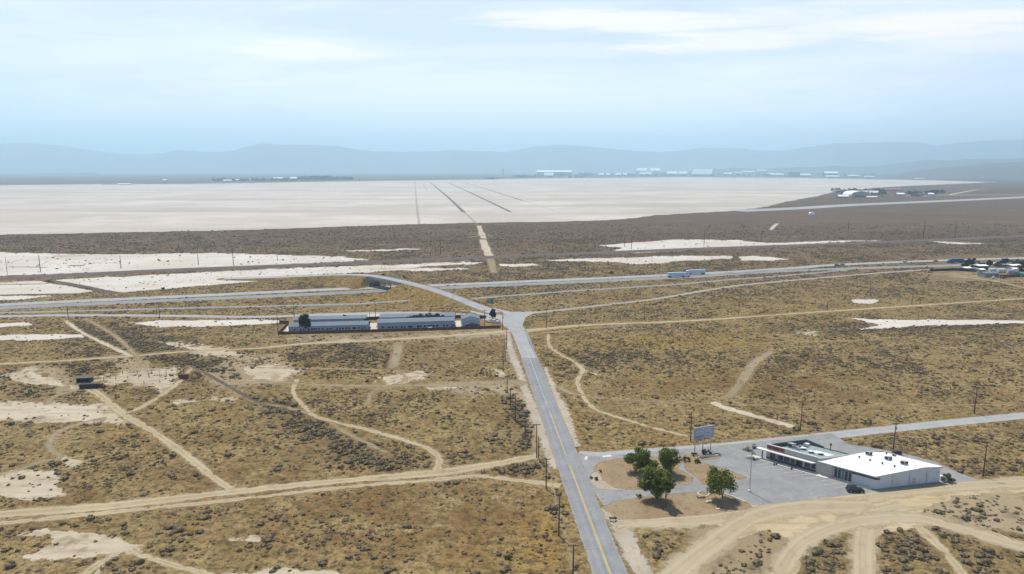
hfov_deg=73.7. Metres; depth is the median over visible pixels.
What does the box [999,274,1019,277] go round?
board fence
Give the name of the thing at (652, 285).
on ramp
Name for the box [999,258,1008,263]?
yard tree
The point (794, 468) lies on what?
sidewalk
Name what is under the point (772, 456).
door
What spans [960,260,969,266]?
yard tree
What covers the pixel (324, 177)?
distant trees
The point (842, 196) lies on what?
airfield building
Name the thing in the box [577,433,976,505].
parking lot
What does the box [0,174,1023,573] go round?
ground
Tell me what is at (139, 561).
desert shrub
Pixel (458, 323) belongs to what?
concrete yard
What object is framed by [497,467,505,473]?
desert shrub
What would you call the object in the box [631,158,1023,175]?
desert hill
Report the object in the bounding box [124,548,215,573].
dirt track
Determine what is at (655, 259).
salt flat
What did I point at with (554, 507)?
desert shrub
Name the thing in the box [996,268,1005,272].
camper van
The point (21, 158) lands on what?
mountain range
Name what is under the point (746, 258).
salt flat
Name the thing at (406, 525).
desert shrub
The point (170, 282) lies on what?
salt flat
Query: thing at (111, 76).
sky
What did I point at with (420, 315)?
dark tree
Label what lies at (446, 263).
salt flat
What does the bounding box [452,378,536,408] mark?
open dirt
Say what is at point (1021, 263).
yard tree
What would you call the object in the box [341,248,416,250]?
salt flat
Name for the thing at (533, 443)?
open dirt
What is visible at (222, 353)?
bleached clay
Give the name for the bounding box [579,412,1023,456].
side road
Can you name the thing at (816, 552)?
desert shrub
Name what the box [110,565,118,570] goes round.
desert shrub
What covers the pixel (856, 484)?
sidewalk
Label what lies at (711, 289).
access road
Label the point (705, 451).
dry shrub
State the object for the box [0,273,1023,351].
scrub
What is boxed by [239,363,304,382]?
bleached clay
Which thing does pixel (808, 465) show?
window
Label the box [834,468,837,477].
window
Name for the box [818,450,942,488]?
metal building
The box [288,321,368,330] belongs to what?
motel wing
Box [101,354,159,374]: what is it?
open dirt
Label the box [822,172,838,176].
airfield building
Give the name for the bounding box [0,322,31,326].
salt flat
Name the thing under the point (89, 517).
desert shrub
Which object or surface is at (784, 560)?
dirt track
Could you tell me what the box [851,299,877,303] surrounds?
salt flat
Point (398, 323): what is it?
motel wing
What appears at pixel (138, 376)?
pipe fence
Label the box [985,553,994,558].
desert shrub
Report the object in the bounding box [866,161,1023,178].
desert hill
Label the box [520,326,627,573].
road
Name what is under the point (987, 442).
utility pole
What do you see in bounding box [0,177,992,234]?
dry lake
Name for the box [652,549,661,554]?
desert shrub
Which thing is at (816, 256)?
scrub
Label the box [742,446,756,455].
bare tree
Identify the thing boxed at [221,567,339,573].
bleached clay
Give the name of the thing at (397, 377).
bleached clay
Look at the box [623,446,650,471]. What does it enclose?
tree
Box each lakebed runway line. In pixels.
[430,182,464,211]
[448,182,511,211]
[464,182,523,200]
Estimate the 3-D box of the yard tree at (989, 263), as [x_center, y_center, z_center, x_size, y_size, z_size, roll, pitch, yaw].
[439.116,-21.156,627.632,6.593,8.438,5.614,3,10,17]
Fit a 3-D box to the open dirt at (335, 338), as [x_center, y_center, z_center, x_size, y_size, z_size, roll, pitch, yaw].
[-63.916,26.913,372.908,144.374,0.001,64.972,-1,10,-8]
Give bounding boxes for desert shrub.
[5,560,16,568]
[86,515,94,519]
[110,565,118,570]
[120,530,129,535]
[135,558,144,564]
[163,524,173,529]
[175,527,184,531]
[202,515,211,519]
[223,452,231,456]
[263,537,273,542]
[285,548,292,553]
[317,560,327,565]
[343,459,354,463]
[383,567,392,573]
[384,465,393,469]
[402,523,411,528]
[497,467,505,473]
[500,568,507,572]
[504,552,512,558]
[549,504,558,510]
[638,440,645,445]
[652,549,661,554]
[752,558,762,566]
[755,552,762,557]
[770,533,780,538]
[805,555,814,560]
[805,559,814,565]
[805,564,815,570]
[812,549,823,555]
[813,546,823,551]
[823,539,834,545]
[833,541,842,546]
[876,542,886,548]
[879,566,890,571]
[903,548,911,553]
[913,544,924,549]
[917,555,925,559]
[920,547,928,552]
[931,435,939,439]
[933,508,944,513]
[937,531,946,537]
[961,514,970,520]
[970,507,984,511]
[974,550,985,557]
[976,558,990,565]
[981,547,995,554]
[981,558,991,563]
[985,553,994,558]
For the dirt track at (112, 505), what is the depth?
193.97 m
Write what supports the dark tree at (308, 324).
on the open dirt at (335, 338)
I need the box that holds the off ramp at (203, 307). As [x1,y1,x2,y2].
[0,300,409,313]
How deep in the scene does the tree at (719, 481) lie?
186.81 m
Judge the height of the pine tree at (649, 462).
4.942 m
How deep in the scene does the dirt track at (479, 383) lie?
289.40 m
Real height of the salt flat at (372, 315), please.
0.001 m
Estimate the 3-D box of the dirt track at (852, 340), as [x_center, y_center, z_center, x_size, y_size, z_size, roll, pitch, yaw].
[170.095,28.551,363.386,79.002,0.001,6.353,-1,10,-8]
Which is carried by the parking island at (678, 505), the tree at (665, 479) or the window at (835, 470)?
the tree at (665, 479)
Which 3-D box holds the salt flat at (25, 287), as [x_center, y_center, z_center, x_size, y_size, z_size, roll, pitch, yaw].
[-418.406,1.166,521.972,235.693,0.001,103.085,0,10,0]
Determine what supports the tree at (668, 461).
on the parking island at (619, 473)
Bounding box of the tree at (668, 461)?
[658,446,682,472]
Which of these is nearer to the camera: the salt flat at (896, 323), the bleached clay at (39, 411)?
the bleached clay at (39, 411)
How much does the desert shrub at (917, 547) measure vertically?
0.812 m
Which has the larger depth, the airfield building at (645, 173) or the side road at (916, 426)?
the airfield building at (645, 173)
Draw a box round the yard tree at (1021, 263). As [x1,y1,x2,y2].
[1017,260,1023,271]
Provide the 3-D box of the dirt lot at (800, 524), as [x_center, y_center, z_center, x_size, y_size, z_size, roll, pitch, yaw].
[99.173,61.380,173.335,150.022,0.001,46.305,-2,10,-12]
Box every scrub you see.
[0,223,1023,278]
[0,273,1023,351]
[0,351,1023,573]
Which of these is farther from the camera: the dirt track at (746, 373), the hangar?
the hangar
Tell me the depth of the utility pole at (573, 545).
149.08 m
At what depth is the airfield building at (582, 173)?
9280.26 m
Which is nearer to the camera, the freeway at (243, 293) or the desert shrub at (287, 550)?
the desert shrub at (287, 550)
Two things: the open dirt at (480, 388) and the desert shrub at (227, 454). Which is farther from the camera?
the open dirt at (480, 388)
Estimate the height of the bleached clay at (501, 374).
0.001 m
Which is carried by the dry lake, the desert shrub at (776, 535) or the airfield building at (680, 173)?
the airfield building at (680, 173)
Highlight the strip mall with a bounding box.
[756,439,847,476]
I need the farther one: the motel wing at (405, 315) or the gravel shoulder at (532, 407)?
the motel wing at (405, 315)
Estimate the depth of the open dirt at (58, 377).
300.58 m
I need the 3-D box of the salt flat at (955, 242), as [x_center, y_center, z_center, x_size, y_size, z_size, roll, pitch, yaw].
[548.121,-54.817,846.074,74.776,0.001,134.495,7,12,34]
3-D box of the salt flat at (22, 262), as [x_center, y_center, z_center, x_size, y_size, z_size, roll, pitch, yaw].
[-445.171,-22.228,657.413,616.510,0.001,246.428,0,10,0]
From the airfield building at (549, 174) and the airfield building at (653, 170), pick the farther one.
the airfield building at (653, 170)
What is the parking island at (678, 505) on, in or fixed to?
on the parking lot at (770, 484)
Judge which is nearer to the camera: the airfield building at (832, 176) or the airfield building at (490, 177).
the airfield building at (490, 177)
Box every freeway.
[0,257,1023,305]
[0,263,1017,309]
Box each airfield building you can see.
[483,177,498,178]
[537,170,571,175]
[544,173,553,176]
[578,172,591,175]
[635,168,647,172]
[638,172,651,175]
[648,168,659,172]
[666,171,677,175]
[677,171,686,175]
[689,169,712,175]
[787,172,799,176]
[800,174,810,176]
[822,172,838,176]
[824,175,839,177]
[836,195,848,197]
[881,188,900,190]
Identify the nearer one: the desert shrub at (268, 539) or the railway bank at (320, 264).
the desert shrub at (268, 539)
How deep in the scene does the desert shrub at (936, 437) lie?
230.83 m
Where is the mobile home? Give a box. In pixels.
[977,271,998,277]
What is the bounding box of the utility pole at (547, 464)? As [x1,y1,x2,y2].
[542,458,550,488]
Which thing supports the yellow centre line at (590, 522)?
on the road at (594, 553)
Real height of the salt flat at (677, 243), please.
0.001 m
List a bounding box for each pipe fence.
[91,373,199,380]
[104,376,198,387]
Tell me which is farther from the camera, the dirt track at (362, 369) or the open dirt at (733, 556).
the dirt track at (362, 369)
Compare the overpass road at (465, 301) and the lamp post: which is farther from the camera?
the overpass road at (465, 301)
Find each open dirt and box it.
[33,361,77,393]
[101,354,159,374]
[201,348,309,389]
[273,325,510,345]
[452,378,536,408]
[498,341,544,460]
[685,526,788,573]
[919,492,1023,533]
[932,271,1004,282]
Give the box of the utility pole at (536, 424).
[533,423,540,457]
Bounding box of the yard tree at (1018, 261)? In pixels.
[1011,259,1020,263]
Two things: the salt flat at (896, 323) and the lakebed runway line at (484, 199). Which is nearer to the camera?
the salt flat at (896, 323)
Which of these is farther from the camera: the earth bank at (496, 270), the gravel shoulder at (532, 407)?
the earth bank at (496, 270)
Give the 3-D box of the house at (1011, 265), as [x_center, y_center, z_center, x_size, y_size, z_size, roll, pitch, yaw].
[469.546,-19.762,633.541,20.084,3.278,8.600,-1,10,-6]
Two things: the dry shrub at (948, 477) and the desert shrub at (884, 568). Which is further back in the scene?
the dry shrub at (948, 477)
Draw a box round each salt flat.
[0,252,364,275]
[0,281,90,294]
[0,295,50,299]
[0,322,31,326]
[0,334,83,340]
[56,261,468,292]
[135,319,278,326]
[322,314,379,316]
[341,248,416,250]
[372,268,468,270]
[425,262,481,265]
[498,263,536,266]
[541,255,732,263]
[600,239,877,252]
[739,256,787,260]
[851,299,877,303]
[852,318,1023,329]
[932,241,983,243]
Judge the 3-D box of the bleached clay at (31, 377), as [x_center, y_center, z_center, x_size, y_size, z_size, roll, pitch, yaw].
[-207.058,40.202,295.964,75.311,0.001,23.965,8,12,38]
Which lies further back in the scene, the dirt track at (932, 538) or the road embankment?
the road embankment
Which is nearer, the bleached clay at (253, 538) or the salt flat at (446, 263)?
the bleached clay at (253, 538)
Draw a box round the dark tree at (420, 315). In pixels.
[415,313,424,317]
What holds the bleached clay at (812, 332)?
on the ground at (932, 214)
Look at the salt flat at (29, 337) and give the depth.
372.39 m
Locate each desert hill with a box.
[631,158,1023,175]
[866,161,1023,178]
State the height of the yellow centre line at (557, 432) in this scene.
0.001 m
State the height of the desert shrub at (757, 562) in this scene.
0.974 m
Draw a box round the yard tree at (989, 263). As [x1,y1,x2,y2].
[986,260,993,265]
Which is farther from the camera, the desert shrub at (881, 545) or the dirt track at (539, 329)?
the dirt track at (539, 329)
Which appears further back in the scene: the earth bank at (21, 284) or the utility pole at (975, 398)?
the earth bank at (21, 284)
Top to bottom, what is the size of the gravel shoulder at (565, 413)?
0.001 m
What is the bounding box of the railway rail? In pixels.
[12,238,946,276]
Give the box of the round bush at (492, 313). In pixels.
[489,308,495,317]
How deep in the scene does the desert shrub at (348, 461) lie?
211.84 m
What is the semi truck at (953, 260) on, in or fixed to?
on the ground at (932, 214)
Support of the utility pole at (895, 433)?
on the ground at (932, 214)
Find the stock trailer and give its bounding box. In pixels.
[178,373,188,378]
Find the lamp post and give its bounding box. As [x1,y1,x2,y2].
[748,444,755,491]
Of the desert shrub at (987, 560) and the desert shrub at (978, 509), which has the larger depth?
the desert shrub at (978, 509)
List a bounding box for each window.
[804,462,810,468]
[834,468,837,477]
[837,469,841,478]
[844,471,847,480]
[848,472,851,481]
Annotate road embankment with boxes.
[216,275,502,314]
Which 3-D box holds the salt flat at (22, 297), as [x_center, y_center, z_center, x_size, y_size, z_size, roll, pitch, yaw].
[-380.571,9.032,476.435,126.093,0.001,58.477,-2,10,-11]
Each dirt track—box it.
[0,330,510,364]
[0,417,106,475]
[0,453,540,518]
[0,474,560,524]
[43,388,78,404]
[65,320,132,355]
[79,554,117,573]
[83,388,234,490]
[85,318,146,367]
[94,552,119,573]
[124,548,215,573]
[132,368,192,410]
[188,366,387,452]
[250,379,528,386]
[256,367,506,384]
[290,379,444,470]
[365,370,407,404]
[388,343,403,367]
[477,226,485,237]
[480,239,492,255]
[487,255,496,272]
[526,298,1023,331]
[539,325,628,333]
[546,334,688,436]
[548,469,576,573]
[558,387,665,401]
[570,332,647,340]
[603,512,624,525]
[623,478,1023,530]
[658,498,875,573]
[674,402,1016,406]
[710,401,794,427]
[717,398,746,405]
[723,351,772,397]
[763,337,896,343]
[763,510,1023,573]
[845,502,914,573]
[913,525,967,573]
[954,276,1023,287]
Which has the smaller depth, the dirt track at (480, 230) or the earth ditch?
the earth ditch
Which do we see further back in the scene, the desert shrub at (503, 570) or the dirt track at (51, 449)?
the dirt track at (51, 449)
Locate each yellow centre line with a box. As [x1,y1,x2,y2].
[549,411,565,454]
[569,465,609,573]
[570,465,610,573]
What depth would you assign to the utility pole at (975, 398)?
254.02 m
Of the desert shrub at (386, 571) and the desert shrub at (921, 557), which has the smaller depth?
the desert shrub at (386, 571)
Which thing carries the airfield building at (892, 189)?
on the ground at (932, 214)
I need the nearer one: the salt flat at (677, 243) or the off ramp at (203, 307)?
the off ramp at (203, 307)
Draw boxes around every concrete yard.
[370,323,376,328]
[455,321,461,326]
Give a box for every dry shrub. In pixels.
[701,449,711,453]
[941,473,955,481]
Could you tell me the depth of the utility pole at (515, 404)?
245.88 m
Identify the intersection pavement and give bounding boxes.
[470,308,536,357]
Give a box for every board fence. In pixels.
[278,321,288,331]
[278,325,499,333]
[367,316,379,319]
[930,268,973,271]
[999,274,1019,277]
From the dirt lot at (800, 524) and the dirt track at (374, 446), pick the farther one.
the dirt track at (374, 446)
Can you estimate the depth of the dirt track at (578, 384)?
272.93 m
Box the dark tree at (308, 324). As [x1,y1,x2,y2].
[304,321,310,330]
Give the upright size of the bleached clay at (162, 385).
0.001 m
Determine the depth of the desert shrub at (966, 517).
177.49 m
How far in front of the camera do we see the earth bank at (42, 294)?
497.06 m
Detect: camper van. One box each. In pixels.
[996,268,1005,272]
[1006,269,1015,273]
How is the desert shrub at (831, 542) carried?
on the ground at (932, 214)
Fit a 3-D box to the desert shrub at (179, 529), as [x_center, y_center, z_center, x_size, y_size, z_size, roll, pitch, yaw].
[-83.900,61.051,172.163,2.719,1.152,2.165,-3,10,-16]
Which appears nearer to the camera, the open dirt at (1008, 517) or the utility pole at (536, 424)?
the open dirt at (1008, 517)
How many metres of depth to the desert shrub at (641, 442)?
226.04 m
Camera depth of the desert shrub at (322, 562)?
157.34 m
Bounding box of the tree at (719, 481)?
[705,465,738,498]
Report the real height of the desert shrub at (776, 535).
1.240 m
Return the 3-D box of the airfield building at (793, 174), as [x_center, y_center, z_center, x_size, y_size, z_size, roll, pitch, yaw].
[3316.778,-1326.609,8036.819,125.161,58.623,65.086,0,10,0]
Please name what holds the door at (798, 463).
in the strip mall
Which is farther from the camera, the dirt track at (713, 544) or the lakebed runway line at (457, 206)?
the lakebed runway line at (457, 206)
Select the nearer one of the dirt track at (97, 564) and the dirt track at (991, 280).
the dirt track at (97, 564)
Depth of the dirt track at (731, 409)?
254.02 m
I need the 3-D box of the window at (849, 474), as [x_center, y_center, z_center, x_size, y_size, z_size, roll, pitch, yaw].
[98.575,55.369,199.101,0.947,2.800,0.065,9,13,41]
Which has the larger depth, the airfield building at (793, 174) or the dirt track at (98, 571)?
the airfield building at (793, 174)
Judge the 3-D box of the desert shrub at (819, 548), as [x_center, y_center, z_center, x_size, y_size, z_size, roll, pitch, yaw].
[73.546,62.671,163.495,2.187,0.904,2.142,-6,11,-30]
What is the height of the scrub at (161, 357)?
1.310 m
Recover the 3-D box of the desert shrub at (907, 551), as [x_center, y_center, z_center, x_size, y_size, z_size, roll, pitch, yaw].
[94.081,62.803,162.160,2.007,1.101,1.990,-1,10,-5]
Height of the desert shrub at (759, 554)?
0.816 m
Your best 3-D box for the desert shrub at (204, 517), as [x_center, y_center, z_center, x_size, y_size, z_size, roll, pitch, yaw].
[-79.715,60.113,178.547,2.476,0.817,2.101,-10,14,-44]
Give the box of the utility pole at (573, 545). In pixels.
[568,544,578,573]
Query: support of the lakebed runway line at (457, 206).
on the dry lake
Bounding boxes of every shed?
[75,376,93,382]
[78,382,101,388]
[975,268,985,271]
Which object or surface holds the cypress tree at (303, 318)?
on the open dirt at (335, 338)
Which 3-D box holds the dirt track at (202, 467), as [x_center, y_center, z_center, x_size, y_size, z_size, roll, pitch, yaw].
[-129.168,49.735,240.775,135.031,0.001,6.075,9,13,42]
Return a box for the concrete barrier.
[698,454,718,457]
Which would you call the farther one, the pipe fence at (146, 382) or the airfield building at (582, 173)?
the airfield building at (582, 173)
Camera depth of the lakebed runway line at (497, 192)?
2553.25 m
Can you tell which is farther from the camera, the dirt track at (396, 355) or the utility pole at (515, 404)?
the dirt track at (396, 355)
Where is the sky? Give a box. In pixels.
[0,0,1023,153]
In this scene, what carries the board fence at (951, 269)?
on the open dirt at (956, 274)
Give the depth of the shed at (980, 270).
606.24 m
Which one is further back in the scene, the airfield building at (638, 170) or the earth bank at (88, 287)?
the airfield building at (638, 170)
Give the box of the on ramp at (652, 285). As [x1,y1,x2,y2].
[471,270,846,298]
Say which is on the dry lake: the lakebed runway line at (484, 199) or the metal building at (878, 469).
the lakebed runway line at (484, 199)
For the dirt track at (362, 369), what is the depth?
311.84 m
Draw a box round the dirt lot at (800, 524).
[617,476,1023,573]
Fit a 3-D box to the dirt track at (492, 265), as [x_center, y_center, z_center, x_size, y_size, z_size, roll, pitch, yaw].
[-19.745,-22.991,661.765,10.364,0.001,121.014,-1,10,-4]
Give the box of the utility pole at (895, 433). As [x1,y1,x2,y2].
[893,422,899,449]
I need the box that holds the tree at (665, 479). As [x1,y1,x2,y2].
[659,470,675,505]
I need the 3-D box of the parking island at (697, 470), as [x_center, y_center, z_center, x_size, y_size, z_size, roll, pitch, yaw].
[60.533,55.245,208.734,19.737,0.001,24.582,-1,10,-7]
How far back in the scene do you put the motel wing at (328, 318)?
406.21 m
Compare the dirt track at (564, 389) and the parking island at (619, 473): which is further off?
the dirt track at (564, 389)
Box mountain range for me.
[0,140,1023,173]
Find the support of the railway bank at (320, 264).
on the ground at (932, 214)
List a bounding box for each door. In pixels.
[769,453,775,459]
[796,460,802,467]
[841,470,844,479]
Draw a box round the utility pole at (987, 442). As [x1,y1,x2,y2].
[982,441,991,476]
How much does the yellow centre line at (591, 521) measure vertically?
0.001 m
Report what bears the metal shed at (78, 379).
on the ground at (932, 214)
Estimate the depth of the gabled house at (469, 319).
393.07 m
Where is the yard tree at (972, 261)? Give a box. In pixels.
[967,258,975,264]
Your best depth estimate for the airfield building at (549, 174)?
8014.38 m
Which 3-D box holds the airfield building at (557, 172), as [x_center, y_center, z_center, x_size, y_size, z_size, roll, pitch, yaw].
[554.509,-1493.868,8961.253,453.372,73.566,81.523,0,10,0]
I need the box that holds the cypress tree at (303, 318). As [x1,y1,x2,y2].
[298,314,310,325]
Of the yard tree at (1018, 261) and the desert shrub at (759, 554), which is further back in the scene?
the yard tree at (1018, 261)
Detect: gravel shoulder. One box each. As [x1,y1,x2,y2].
[504,333,557,468]
[543,367,580,446]
[589,471,621,489]
[601,508,653,573]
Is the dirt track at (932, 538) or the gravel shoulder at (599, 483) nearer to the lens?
the dirt track at (932, 538)
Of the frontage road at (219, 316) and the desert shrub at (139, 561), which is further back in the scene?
the frontage road at (219, 316)
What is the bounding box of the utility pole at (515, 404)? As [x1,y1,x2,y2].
[512,393,518,419]
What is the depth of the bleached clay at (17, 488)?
197.03 m
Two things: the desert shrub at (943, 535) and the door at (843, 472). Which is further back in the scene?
the door at (843, 472)
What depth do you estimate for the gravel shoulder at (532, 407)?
261.49 m
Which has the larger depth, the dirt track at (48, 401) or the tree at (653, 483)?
the dirt track at (48, 401)
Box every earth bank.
[0,280,51,284]
[0,293,80,295]
[43,280,117,294]
[416,270,553,272]
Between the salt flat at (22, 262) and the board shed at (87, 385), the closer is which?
the board shed at (87, 385)
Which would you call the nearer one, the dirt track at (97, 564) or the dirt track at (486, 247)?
the dirt track at (97, 564)
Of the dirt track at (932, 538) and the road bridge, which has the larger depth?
the road bridge
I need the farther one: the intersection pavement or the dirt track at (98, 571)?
the intersection pavement
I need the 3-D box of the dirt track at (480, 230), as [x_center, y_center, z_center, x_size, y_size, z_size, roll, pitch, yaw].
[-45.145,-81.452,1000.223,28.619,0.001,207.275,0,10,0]
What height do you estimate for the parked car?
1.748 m
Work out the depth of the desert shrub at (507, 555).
160.13 m
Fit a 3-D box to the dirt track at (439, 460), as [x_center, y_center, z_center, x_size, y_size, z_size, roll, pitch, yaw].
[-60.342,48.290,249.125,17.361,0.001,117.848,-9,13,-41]
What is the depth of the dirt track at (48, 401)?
271.72 m
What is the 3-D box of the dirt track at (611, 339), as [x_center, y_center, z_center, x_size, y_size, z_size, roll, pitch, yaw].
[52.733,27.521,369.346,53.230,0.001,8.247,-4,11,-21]
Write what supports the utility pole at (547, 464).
on the ground at (932, 214)
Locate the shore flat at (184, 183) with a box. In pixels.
[100,182,259,184]
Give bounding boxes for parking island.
[593,457,693,489]
[602,490,751,519]
[675,453,746,484]
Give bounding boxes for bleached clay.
[0,366,77,389]
[0,400,132,428]
[0,466,66,500]
[16,528,144,561]
[61,456,89,468]
[93,367,179,396]
[155,340,243,356]
[173,397,236,405]
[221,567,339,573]
[229,535,261,541]
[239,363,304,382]
[373,370,432,384]
[426,383,462,389]
[491,369,506,377]
[794,329,820,335]
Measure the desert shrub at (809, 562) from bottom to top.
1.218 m
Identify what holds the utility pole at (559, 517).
on the ground at (932, 214)
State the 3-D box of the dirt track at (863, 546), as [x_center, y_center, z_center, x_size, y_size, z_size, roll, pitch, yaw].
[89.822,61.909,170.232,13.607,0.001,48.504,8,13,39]
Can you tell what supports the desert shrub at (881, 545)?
on the ground at (932, 214)
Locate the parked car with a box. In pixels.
[845,484,864,492]
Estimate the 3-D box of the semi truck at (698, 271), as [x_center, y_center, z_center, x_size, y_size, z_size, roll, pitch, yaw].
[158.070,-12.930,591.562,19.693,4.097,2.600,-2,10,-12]
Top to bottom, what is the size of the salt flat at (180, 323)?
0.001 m
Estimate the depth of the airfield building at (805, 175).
8064.68 m
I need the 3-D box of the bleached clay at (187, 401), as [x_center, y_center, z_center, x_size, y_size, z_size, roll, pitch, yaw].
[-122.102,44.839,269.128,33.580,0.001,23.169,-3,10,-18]
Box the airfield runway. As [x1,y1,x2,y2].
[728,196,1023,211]
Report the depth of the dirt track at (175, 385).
277.77 m
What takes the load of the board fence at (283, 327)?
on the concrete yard
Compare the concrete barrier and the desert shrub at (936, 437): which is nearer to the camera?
the concrete barrier
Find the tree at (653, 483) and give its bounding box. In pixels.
[637,465,669,499]
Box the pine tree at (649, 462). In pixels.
[642,458,658,469]
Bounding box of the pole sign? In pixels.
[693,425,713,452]
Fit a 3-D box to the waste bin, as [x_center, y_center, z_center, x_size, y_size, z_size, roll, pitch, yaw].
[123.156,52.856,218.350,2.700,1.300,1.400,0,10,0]
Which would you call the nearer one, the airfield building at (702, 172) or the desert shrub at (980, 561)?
the desert shrub at (980, 561)
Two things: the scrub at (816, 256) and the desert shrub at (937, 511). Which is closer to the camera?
the desert shrub at (937, 511)
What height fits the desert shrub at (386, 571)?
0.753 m
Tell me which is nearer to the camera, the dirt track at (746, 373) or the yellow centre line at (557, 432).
the yellow centre line at (557, 432)
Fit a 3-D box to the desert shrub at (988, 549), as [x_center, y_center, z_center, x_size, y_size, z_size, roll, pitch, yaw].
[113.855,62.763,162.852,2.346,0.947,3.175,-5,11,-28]
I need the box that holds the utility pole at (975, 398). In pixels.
[974,387,980,413]
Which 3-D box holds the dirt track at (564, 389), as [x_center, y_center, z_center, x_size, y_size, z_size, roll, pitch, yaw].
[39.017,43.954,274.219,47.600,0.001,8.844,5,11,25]
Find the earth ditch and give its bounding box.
[191,366,275,410]
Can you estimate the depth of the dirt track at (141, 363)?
353.38 m
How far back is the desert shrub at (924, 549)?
162.60 m
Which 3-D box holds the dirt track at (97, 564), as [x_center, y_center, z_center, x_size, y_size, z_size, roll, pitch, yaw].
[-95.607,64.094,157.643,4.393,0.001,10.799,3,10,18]
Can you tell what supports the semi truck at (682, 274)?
on the freeway at (312, 294)
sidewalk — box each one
[748,455,832,477]
[832,477,873,488]
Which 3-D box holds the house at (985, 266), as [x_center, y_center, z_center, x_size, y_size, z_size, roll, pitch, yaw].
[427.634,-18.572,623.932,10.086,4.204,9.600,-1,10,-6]
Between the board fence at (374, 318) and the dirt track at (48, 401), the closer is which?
the dirt track at (48, 401)
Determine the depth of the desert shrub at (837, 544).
165.30 m
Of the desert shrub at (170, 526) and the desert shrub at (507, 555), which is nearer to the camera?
the desert shrub at (507, 555)
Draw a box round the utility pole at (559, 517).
[558,494,559,535]
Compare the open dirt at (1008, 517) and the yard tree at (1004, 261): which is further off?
the yard tree at (1004, 261)
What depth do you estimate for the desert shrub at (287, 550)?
162.85 m
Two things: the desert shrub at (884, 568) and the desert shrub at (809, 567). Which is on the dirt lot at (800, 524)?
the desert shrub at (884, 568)
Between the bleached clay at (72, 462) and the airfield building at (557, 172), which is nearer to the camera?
the bleached clay at (72, 462)
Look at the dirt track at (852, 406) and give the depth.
263.69 m
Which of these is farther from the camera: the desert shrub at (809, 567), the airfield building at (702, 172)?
the airfield building at (702, 172)
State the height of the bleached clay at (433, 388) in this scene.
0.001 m
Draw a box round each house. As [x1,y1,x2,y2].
[461,313,479,326]
[971,264,988,269]
[1006,264,1022,267]
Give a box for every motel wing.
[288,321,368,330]
[293,314,367,322]
[377,317,454,328]
[379,312,454,318]
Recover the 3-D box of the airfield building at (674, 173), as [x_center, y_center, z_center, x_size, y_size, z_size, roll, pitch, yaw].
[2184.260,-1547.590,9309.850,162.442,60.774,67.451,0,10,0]
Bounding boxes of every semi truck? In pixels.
[667,272,689,277]
[685,269,705,274]
[947,258,963,262]
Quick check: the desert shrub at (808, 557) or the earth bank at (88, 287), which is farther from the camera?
the earth bank at (88, 287)
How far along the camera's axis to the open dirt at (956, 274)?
585.85 m
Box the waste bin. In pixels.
[892,450,901,454]
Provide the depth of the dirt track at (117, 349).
361.58 m
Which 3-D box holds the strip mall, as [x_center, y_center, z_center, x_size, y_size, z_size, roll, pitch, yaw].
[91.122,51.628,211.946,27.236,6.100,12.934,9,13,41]
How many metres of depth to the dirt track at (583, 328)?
391.05 m
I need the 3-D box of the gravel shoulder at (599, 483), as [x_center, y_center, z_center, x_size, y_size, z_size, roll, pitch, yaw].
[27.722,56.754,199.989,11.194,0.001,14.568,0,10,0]
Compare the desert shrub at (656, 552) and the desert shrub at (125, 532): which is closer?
the desert shrub at (656, 552)
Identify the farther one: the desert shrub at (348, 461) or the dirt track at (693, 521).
the desert shrub at (348, 461)
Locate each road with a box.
[0,312,492,319]
[221,274,499,312]
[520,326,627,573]
[533,269,929,313]
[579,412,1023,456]
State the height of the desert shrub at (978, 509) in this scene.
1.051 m
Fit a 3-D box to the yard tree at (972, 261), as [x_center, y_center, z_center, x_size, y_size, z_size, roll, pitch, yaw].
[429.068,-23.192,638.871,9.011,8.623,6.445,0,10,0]
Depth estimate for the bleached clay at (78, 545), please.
165.63 m
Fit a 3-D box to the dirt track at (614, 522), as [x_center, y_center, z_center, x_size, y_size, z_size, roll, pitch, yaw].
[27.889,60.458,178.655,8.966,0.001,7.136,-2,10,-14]
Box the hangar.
[842,191,870,196]
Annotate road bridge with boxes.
[368,275,408,288]
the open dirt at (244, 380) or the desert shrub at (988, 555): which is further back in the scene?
the open dirt at (244, 380)
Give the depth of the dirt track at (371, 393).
285.40 m
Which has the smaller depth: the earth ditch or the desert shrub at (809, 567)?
the desert shrub at (809, 567)
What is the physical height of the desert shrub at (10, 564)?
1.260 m
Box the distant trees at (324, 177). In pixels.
[212,172,944,194]
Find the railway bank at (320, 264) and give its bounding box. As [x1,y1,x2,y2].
[0,235,1023,279]

